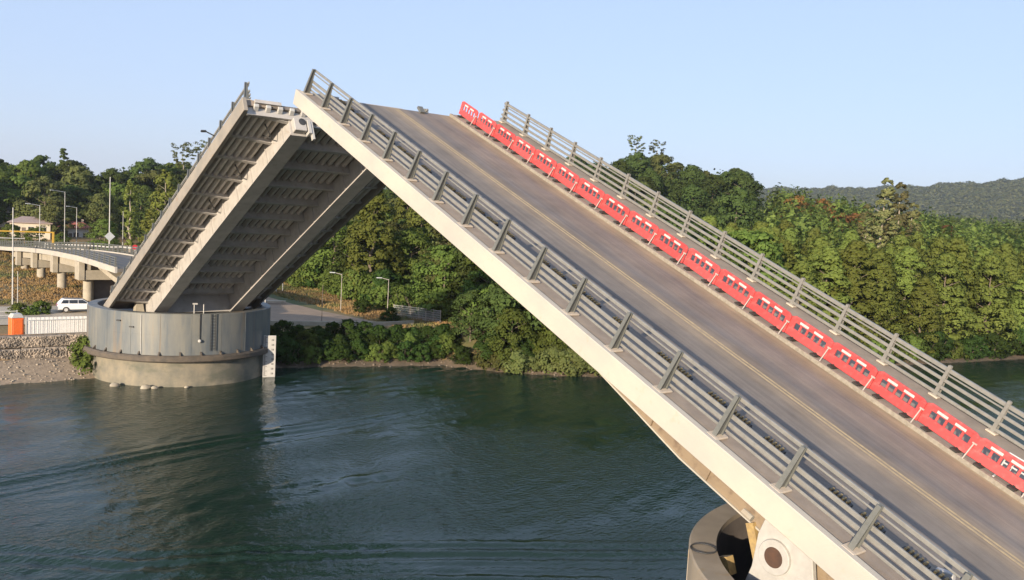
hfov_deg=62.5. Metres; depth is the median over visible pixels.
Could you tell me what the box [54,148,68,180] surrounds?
conifer tree
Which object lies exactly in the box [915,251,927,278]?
alder tree
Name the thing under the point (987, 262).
alder tree
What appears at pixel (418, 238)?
broadleaf tree
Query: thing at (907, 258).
alder tree
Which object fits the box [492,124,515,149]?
plastic barrier
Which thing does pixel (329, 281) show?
shrub
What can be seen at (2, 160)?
dark tree
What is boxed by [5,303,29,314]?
shrub
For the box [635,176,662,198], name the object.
dark tree
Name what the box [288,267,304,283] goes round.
shrub
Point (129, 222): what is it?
poplar tree
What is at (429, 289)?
shrub
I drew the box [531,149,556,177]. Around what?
plastic barrier
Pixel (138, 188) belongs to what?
broadleaf tree
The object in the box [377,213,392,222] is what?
alder tree
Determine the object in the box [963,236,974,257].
alder tree
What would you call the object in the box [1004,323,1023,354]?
shrub
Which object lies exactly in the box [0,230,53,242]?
height gantry
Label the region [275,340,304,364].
shrub
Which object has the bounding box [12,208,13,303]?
street lamp
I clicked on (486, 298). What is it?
dark tree
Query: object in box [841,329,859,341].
shrub
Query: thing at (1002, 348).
shrub
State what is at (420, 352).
shrub
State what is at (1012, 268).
alder tree
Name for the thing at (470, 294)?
dark tree
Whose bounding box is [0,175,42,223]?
broadleaf tree
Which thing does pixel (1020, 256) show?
alder tree
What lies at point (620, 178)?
dark tree
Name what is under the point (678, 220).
dark tree
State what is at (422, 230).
broadleaf tree
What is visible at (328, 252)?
broadleaf tree
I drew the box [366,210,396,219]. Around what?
broadleaf tree
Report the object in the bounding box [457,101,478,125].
plastic barrier
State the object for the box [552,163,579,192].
plastic barrier
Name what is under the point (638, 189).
olive green tree
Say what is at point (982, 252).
alder tree
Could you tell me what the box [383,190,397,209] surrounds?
dark tree
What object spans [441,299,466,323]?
shrub
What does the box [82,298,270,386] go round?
bridge pier
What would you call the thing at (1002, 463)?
plastic barrier
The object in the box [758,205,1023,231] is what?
forest
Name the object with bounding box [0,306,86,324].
service road
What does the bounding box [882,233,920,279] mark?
alder tree
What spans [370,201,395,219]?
olive green tree
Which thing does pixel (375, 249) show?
broadleaf tree
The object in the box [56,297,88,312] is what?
parked car
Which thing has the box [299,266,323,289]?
shrub
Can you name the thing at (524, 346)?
shrub
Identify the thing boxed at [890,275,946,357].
alder tree
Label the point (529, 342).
shrub
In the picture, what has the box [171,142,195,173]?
wispy tree
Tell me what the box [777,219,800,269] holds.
alder tree
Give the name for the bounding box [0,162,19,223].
broadleaf tree
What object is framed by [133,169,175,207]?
olive green tree
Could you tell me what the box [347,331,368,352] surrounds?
shrub
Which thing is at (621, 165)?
dark tree
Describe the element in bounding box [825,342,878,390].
plastic barrier
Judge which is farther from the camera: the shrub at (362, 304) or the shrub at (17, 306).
the shrub at (362, 304)
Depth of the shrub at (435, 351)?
100.13 m
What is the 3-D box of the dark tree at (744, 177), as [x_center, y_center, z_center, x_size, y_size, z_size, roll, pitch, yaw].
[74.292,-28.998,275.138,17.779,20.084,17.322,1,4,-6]
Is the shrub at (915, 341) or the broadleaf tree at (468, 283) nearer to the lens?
the broadleaf tree at (468, 283)
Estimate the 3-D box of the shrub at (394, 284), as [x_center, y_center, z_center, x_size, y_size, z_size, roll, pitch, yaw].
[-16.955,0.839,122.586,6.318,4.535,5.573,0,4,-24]
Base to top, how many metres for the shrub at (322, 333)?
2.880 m
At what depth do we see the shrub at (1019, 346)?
134.22 m
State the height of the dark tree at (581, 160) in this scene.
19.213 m
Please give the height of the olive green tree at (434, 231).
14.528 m
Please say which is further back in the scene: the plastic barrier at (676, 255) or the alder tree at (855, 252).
the alder tree at (855, 252)
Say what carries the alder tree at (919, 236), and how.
on the ground at (465, 342)
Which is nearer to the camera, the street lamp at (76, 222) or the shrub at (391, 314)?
the shrub at (391, 314)
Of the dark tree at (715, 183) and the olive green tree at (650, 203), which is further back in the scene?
the dark tree at (715, 183)
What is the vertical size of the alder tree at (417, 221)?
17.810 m
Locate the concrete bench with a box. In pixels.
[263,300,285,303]
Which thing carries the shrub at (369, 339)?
on the ground at (465, 342)
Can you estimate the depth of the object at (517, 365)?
96.62 m
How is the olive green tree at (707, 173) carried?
on the ground at (465, 342)
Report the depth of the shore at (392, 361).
98.60 m
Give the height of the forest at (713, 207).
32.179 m
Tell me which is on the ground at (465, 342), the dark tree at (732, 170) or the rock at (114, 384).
the dark tree at (732, 170)
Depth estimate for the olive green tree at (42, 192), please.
268.57 m
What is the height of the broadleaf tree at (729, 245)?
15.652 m
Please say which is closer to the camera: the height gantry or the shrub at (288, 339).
the shrub at (288, 339)
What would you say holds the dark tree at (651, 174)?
on the ground at (465, 342)
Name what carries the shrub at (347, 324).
on the ground at (465, 342)
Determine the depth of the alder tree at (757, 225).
138.46 m
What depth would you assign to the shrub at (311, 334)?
96.39 m
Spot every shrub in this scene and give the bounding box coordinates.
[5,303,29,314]
[21,305,38,314]
[32,300,51,314]
[67,334,96,374]
[270,325,277,334]
[272,320,296,340]
[275,336,291,361]
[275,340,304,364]
[279,334,301,348]
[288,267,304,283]
[291,260,327,286]
[291,324,306,339]
[295,328,323,348]
[298,346,325,365]
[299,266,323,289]
[305,325,325,338]
[315,328,333,350]
[315,342,336,360]
[317,272,341,293]
[318,268,341,288]
[325,321,343,334]
[326,344,354,362]
[327,333,350,348]
[329,266,370,299]
[331,272,345,294]
[333,318,362,338]
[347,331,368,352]
[349,340,371,360]
[351,298,375,312]
[354,321,373,338]
[355,269,396,301]
[357,269,403,301]
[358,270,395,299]
[361,343,390,362]
[362,333,382,345]
[365,282,399,308]
[366,324,390,341]
[370,332,396,344]
[372,281,405,308]
[379,307,400,321]
[379,340,399,360]
[382,283,415,310]
[387,324,409,337]
[390,332,405,352]
[390,340,417,361]
[394,286,422,315]
[398,331,420,349]
[402,327,424,343]
[407,343,434,361]
[410,281,451,314]
[417,291,438,316]
[418,325,437,341]
[423,334,452,355]
[423,339,446,359]
[424,296,451,318]
[429,323,461,339]
[429,332,461,354]
[438,295,459,320]
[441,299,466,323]
[448,345,472,365]
[473,331,509,359]
[504,337,534,361]
[517,330,546,348]
[527,328,566,366]
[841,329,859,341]
[868,339,894,363]
[885,340,904,363]
[889,337,913,362]
[897,334,935,360]
[909,331,948,362]
[923,330,954,359]
[944,338,970,359]
[952,337,987,361]
[965,334,994,359]
[978,332,1012,358]
[988,339,1016,353]
[1000,331,1023,355]
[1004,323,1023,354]
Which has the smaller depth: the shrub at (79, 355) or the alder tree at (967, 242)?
the shrub at (79, 355)
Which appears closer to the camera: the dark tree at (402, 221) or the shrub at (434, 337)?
the shrub at (434, 337)
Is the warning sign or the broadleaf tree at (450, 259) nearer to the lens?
the broadleaf tree at (450, 259)
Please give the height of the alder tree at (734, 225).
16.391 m
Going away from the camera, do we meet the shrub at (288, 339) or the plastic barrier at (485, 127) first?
the plastic barrier at (485, 127)
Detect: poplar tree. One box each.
[120,179,138,251]
[855,204,877,244]
[864,177,899,247]
[878,182,916,246]
[900,202,924,239]
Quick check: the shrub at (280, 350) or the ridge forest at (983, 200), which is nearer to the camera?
the shrub at (280, 350)
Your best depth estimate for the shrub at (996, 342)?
131.12 m
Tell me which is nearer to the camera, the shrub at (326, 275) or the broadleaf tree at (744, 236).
the broadleaf tree at (744, 236)
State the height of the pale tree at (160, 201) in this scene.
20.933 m
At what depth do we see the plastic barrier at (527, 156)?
49.21 m
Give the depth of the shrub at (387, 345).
98.66 m
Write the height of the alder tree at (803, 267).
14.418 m
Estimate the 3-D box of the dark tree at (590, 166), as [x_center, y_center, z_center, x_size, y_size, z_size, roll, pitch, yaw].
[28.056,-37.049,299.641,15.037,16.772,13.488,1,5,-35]
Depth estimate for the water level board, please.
87.42 m
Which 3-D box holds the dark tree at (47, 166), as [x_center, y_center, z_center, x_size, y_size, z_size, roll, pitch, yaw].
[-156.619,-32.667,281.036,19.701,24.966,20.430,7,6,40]
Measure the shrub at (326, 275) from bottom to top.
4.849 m
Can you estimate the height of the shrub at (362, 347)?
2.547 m
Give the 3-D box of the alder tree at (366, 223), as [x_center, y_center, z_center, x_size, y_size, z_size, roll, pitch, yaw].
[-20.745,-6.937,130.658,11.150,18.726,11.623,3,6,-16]
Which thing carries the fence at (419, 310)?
on the ground at (465, 342)
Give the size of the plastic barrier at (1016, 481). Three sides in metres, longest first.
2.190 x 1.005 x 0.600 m
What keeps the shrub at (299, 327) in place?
on the ground at (465, 342)
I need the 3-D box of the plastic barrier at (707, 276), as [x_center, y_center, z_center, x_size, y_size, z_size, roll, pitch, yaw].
[8.821,-1.076,39.138,0.600,1.005,2.190,2,28,-35]
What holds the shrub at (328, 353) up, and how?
on the ground at (465, 342)
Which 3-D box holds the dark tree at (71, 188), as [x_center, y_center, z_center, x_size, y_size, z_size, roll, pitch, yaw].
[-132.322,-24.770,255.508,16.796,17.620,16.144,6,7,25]
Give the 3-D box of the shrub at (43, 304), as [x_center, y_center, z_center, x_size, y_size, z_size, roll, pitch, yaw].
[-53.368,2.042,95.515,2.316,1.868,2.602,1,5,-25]
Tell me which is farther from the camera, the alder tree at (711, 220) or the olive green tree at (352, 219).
the olive green tree at (352, 219)
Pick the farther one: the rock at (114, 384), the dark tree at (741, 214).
the dark tree at (741, 214)
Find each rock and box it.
[110,382,119,386]
[140,385,150,388]
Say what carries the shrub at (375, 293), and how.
on the ground at (465, 342)
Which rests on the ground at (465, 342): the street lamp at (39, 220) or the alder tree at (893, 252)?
the alder tree at (893, 252)
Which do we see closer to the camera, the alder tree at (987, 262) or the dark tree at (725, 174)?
the alder tree at (987, 262)
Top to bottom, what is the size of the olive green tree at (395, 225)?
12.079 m
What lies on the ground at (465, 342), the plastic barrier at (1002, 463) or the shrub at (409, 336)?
the shrub at (409, 336)
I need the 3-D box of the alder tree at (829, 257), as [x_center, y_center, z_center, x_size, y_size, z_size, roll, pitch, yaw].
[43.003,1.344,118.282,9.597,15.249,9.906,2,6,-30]
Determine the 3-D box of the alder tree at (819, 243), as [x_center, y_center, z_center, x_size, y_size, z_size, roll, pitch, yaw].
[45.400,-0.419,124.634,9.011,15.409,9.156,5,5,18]
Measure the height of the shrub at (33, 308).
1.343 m
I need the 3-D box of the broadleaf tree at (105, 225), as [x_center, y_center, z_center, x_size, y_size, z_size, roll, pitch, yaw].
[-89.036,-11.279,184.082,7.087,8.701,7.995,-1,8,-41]
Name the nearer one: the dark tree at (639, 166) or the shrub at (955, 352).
the shrub at (955, 352)
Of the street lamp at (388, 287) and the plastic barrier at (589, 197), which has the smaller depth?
the plastic barrier at (589, 197)
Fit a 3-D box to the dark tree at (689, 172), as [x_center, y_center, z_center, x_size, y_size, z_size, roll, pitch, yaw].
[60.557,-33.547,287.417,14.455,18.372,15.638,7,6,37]
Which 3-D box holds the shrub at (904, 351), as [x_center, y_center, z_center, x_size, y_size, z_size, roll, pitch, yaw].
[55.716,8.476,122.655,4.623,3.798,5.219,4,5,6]
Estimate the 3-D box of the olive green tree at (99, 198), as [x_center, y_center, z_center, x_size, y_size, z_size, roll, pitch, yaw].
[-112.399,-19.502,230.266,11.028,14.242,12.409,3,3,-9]
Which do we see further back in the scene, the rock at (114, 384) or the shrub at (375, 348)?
the shrub at (375, 348)
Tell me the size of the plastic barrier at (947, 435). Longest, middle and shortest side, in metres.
2.190 x 1.005 x 0.600 m
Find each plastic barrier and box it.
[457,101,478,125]
[475,112,496,137]
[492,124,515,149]
[511,136,535,163]
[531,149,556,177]
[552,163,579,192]
[575,178,604,208]
[599,194,629,225]
[625,211,658,244]
[653,229,688,263]
[683,248,720,285]
[715,269,755,308]
[748,292,792,333]
[785,316,833,360]
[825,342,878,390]
[869,371,926,422]
[918,403,979,458]
[969,437,1023,496]
[992,453,1023,476]
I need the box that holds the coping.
[0,332,86,335]
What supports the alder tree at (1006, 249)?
on the ground at (465, 342)
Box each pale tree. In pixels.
[134,208,157,246]
[148,169,176,220]
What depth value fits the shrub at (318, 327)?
98.22 m
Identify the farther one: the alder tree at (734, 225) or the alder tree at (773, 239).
the alder tree at (734, 225)
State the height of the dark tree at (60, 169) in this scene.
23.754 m
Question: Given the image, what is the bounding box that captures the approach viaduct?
[0,240,136,300]
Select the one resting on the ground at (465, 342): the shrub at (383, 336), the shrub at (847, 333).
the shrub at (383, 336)
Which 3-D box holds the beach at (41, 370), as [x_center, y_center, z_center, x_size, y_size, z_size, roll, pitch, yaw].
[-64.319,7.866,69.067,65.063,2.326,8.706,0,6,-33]
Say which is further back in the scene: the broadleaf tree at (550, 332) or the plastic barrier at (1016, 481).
the broadleaf tree at (550, 332)
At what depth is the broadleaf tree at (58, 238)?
180.20 m
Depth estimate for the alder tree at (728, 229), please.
141.72 m
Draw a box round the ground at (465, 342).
[0,215,991,362]
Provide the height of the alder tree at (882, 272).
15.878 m
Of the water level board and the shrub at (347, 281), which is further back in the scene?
the shrub at (347, 281)
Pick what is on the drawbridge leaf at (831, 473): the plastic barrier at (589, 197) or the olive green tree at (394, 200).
the plastic barrier at (589, 197)
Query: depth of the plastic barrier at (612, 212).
43.38 m
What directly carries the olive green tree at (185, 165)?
on the ground at (465, 342)
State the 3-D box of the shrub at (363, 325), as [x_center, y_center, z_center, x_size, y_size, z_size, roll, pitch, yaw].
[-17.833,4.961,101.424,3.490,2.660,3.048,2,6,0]
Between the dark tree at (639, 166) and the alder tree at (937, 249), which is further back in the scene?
the dark tree at (639, 166)
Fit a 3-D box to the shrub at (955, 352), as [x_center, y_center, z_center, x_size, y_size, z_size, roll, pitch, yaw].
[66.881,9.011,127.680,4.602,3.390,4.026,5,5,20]
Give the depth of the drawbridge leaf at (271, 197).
69.11 m
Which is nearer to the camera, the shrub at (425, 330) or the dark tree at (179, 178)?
the shrub at (425, 330)
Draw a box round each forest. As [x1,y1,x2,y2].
[63,165,395,196]
[593,161,766,228]
[757,177,1023,223]
[758,184,1023,275]
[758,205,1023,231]
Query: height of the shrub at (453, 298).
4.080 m
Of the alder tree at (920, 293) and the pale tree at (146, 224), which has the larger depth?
the pale tree at (146, 224)
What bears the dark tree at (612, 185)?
on the ground at (465, 342)
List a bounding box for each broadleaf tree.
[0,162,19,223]
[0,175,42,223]
[0,177,42,217]
[0,224,23,251]
[7,159,54,204]
[19,227,47,245]
[54,233,71,247]
[86,219,121,251]
[100,182,139,233]
[118,184,154,236]
[152,162,191,179]
[299,220,364,282]
[339,220,388,265]
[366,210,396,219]
[383,230,432,286]
[390,226,433,279]
[408,244,466,312]
[461,253,524,308]
[461,268,509,333]
[484,307,538,362]
[523,307,544,333]
[532,323,568,350]
[691,228,750,267]
[707,229,800,303]
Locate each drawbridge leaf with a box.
[104,82,428,312]
[293,69,1023,579]
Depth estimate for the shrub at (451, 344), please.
100.66 m
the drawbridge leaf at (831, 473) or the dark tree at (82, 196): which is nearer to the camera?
the drawbridge leaf at (831, 473)
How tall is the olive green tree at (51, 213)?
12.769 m
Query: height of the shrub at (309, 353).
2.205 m
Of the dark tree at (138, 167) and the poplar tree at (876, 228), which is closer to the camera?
the poplar tree at (876, 228)
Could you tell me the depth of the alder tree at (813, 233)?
173.24 m
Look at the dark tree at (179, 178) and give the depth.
256.98 m
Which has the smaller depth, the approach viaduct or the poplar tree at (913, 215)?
the approach viaduct
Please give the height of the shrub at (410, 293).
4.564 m
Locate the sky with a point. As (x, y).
(791, 93)
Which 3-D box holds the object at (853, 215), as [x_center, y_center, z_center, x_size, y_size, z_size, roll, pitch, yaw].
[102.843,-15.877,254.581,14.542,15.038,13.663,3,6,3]
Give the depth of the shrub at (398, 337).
100.31 m
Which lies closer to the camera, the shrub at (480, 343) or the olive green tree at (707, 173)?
the shrub at (480, 343)
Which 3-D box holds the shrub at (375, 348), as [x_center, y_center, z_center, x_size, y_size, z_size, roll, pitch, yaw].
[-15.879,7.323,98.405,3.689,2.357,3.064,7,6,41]
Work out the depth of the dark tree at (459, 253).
111.68 m
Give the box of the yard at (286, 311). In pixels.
[266,297,372,321]
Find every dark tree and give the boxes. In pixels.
[0,158,18,175]
[23,155,62,190]
[47,160,95,208]
[48,180,96,221]
[70,191,103,225]
[90,167,133,225]
[104,170,139,226]
[106,194,141,239]
[125,190,162,236]
[127,157,168,191]
[161,174,185,191]
[308,241,337,260]
[324,228,386,272]
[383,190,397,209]
[396,218,413,230]
[442,246,484,300]
[448,287,492,341]
[451,249,488,304]
[467,286,523,341]
[483,274,544,330]
[566,155,589,165]
[581,162,604,175]
[583,168,601,179]
[599,170,616,181]
[604,173,640,198]
[605,182,621,190]
[606,160,636,179]
[621,152,657,178]
[633,170,664,194]
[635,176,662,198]
[649,207,707,238]
[663,180,699,208]
[674,165,706,205]
[677,184,711,216]
[695,174,729,212]
[712,187,764,229]
[713,171,742,201]
[716,170,764,215]
[722,168,753,192]
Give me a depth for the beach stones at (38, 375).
81.14 m
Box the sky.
[0,0,1023,188]
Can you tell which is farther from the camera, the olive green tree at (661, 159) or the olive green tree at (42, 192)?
the olive green tree at (661, 159)
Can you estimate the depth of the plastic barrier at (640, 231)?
41.97 m
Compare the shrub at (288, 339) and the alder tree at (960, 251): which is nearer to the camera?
the shrub at (288, 339)
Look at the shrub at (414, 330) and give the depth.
102.65 m
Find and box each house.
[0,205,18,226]
[7,214,54,239]
[58,219,91,236]
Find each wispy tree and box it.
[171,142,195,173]
[193,140,207,155]
[627,135,645,155]
[648,140,665,157]
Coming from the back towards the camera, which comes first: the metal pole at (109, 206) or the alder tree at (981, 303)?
the metal pole at (109, 206)
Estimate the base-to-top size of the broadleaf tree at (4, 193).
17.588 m
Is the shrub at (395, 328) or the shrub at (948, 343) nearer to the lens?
the shrub at (395, 328)
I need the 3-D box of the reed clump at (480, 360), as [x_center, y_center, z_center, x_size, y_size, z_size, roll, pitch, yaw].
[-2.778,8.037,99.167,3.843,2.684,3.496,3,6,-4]
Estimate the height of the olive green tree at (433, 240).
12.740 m
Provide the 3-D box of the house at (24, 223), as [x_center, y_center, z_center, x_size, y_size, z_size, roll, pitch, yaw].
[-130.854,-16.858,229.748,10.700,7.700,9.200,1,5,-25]
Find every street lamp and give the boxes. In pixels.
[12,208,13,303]
[25,203,39,240]
[53,190,64,241]
[67,206,76,241]
[330,272,342,310]
[376,277,388,307]
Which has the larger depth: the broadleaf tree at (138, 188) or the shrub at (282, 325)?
the broadleaf tree at (138, 188)
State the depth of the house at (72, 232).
242.88 m
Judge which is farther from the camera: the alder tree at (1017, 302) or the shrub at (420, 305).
the alder tree at (1017, 302)
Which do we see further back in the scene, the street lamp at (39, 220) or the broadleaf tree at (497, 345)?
the street lamp at (39, 220)
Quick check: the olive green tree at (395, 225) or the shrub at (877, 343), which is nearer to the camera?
the shrub at (877, 343)
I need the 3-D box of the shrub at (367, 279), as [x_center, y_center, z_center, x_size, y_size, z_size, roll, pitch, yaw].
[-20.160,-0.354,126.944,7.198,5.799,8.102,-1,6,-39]
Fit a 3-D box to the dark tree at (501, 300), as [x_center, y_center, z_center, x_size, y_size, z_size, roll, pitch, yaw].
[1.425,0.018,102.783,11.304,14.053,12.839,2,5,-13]
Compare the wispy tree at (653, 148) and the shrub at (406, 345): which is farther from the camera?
the wispy tree at (653, 148)
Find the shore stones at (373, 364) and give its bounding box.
[275,358,599,375]
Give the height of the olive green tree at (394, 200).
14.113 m
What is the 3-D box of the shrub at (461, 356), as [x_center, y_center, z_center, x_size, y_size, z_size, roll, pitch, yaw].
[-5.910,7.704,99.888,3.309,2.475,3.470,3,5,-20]
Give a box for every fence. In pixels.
[0,310,17,315]
[25,316,86,333]
[393,304,440,322]
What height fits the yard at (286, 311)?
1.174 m
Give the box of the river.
[0,359,1023,579]
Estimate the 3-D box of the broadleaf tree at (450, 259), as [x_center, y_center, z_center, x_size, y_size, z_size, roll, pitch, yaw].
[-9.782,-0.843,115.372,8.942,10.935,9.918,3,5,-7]
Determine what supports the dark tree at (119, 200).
on the ground at (465, 342)
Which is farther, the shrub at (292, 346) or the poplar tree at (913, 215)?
the poplar tree at (913, 215)
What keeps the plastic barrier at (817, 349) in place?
on the drawbridge leaf at (831, 473)
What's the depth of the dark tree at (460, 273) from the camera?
111.06 m
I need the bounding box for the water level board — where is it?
[262,335,275,376]
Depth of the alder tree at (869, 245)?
182.34 m
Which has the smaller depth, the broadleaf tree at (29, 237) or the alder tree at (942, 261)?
the alder tree at (942, 261)
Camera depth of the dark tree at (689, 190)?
257.01 m
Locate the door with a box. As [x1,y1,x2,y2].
[13,319,22,334]
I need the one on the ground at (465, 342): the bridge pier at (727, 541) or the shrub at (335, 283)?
the shrub at (335, 283)
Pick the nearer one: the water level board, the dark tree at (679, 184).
the water level board
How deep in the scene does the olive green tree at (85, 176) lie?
255.55 m
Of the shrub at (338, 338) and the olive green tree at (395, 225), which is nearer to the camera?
the shrub at (338, 338)
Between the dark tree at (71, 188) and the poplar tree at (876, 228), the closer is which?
the poplar tree at (876, 228)
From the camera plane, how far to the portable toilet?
83.77 m
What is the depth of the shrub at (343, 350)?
96.22 m
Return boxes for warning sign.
[105,232,114,243]
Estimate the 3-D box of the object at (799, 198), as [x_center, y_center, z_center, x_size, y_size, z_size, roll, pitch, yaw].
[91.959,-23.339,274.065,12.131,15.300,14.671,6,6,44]
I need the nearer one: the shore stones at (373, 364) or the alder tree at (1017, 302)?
the shore stones at (373, 364)
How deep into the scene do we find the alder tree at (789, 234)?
171.54 m
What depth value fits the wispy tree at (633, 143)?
337.19 m
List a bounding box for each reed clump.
[473,348,497,369]
[490,352,507,372]
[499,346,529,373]
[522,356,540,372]
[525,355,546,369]
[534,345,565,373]
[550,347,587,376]
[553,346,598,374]
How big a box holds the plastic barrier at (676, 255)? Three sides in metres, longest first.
2.190 x 1.005 x 0.600 m
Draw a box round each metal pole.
[17,271,17,302]
[109,177,110,231]
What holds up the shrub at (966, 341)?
on the ground at (465, 342)
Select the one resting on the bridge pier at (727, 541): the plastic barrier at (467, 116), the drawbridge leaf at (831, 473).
the drawbridge leaf at (831, 473)
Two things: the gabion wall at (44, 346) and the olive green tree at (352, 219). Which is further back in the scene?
the olive green tree at (352, 219)
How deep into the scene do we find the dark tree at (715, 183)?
277.71 m
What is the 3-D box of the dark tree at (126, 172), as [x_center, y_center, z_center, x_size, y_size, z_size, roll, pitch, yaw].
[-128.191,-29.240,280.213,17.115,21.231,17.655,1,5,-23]
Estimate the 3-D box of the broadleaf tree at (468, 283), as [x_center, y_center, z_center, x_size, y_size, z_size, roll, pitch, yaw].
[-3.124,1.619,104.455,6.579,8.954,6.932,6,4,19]
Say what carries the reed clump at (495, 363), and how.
on the ground at (465, 342)
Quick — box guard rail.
[45,243,141,249]
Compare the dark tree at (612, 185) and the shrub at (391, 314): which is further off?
the dark tree at (612, 185)
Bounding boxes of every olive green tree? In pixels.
[10,176,74,226]
[14,170,44,201]
[31,196,78,235]
[46,165,101,221]
[75,193,121,239]
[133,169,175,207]
[173,162,193,173]
[324,215,359,259]
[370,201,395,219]
[379,221,413,270]
[384,197,408,214]
[409,225,448,282]
[419,226,456,286]
[619,180,653,201]
[637,197,668,210]
[649,154,678,188]
[665,162,684,195]
[695,171,709,206]
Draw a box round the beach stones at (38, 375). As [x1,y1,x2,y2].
[1,357,92,383]
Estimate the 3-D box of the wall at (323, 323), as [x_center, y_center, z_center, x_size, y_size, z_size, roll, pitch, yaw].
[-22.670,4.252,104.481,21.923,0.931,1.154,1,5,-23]
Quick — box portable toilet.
[8,313,23,335]
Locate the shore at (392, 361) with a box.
[275,354,1023,376]
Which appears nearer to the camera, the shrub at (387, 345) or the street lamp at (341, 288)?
the shrub at (387, 345)
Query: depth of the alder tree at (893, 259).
135.14 m
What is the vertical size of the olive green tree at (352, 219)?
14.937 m
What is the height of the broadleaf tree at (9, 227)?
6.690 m
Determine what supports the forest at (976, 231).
on the ground at (465, 342)
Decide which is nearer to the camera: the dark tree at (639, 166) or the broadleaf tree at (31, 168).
the broadleaf tree at (31, 168)
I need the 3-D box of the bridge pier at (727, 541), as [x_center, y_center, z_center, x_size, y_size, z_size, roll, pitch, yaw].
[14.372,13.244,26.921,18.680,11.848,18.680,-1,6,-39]
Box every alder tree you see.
[342,190,409,296]
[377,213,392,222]
[393,196,422,226]
[403,207,432,270]
[698,215,723,254]
[722,221,739,256]
[722,226,734,249]
[741,227,797,290]
[748,221,769,231]
[771,226,786,238]
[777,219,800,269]
[778,238,800,304]
[779,259,828,320]
[780,227,801,268]
[798,235,850,328]
[800,227,822,253]
[801,246,859,335]
[825,239,892,344]
[836,229,864,314]
[843,249,905,354]
[850,247,907,336]
[866,243,875,249]
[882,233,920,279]
[883,256,910,326]
[885,248,900,318]
[887,246,934,335]
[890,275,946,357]
[907,231,926,248]
[908,236,962,324]
[909,241,923,276]
[912,253,979,342]
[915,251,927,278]
[933,237,983,334]
[952,254,1021,345]
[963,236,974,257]
[965,259,1014,333]
[967,246,992,308]
[972,245,985,254]
[976,242,1022,325]
[987,255,1023,325]
[996,273,1023,344]
[1014,249,1023,313]
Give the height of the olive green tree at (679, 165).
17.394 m
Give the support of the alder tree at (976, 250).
on the ground at (465, 342)
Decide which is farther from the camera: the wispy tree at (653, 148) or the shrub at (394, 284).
the wispy tree at (653, 148)
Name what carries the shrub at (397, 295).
on the ground at (465, 342)
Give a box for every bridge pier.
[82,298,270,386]
[686,503,955,579]
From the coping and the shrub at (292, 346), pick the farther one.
the shrub at (292, 346)
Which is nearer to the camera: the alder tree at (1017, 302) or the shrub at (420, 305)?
the shrub at (420, 305)
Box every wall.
[0,333,86,359]
[270,320,413,325]
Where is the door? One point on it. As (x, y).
(17, 323)
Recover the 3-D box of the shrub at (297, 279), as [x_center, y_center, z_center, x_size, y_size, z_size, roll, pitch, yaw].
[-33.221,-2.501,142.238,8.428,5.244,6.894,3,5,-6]
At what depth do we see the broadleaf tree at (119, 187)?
259.53 m
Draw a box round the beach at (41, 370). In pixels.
[0,356,94,384]
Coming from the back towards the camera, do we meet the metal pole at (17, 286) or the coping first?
the metal pole at (17, 286)
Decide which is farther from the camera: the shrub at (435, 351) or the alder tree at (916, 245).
the alder tree at (916, 245)
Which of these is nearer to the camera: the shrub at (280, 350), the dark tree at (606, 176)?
the shrub at (280, 350)
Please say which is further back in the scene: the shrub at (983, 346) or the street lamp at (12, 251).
the shrub at (983, 346)
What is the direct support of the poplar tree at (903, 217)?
on the ground at (465, 342)
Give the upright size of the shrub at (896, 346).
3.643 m
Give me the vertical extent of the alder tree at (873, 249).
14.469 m
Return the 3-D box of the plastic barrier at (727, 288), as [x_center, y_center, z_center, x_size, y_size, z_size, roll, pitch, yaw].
[9.968,-0.059,37.673,0.600,1.005,2.190,1,28,-36]
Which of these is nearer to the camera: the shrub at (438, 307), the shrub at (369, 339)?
the shrub at (369, 339)
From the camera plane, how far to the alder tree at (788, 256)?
119.25 m
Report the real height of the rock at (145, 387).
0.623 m

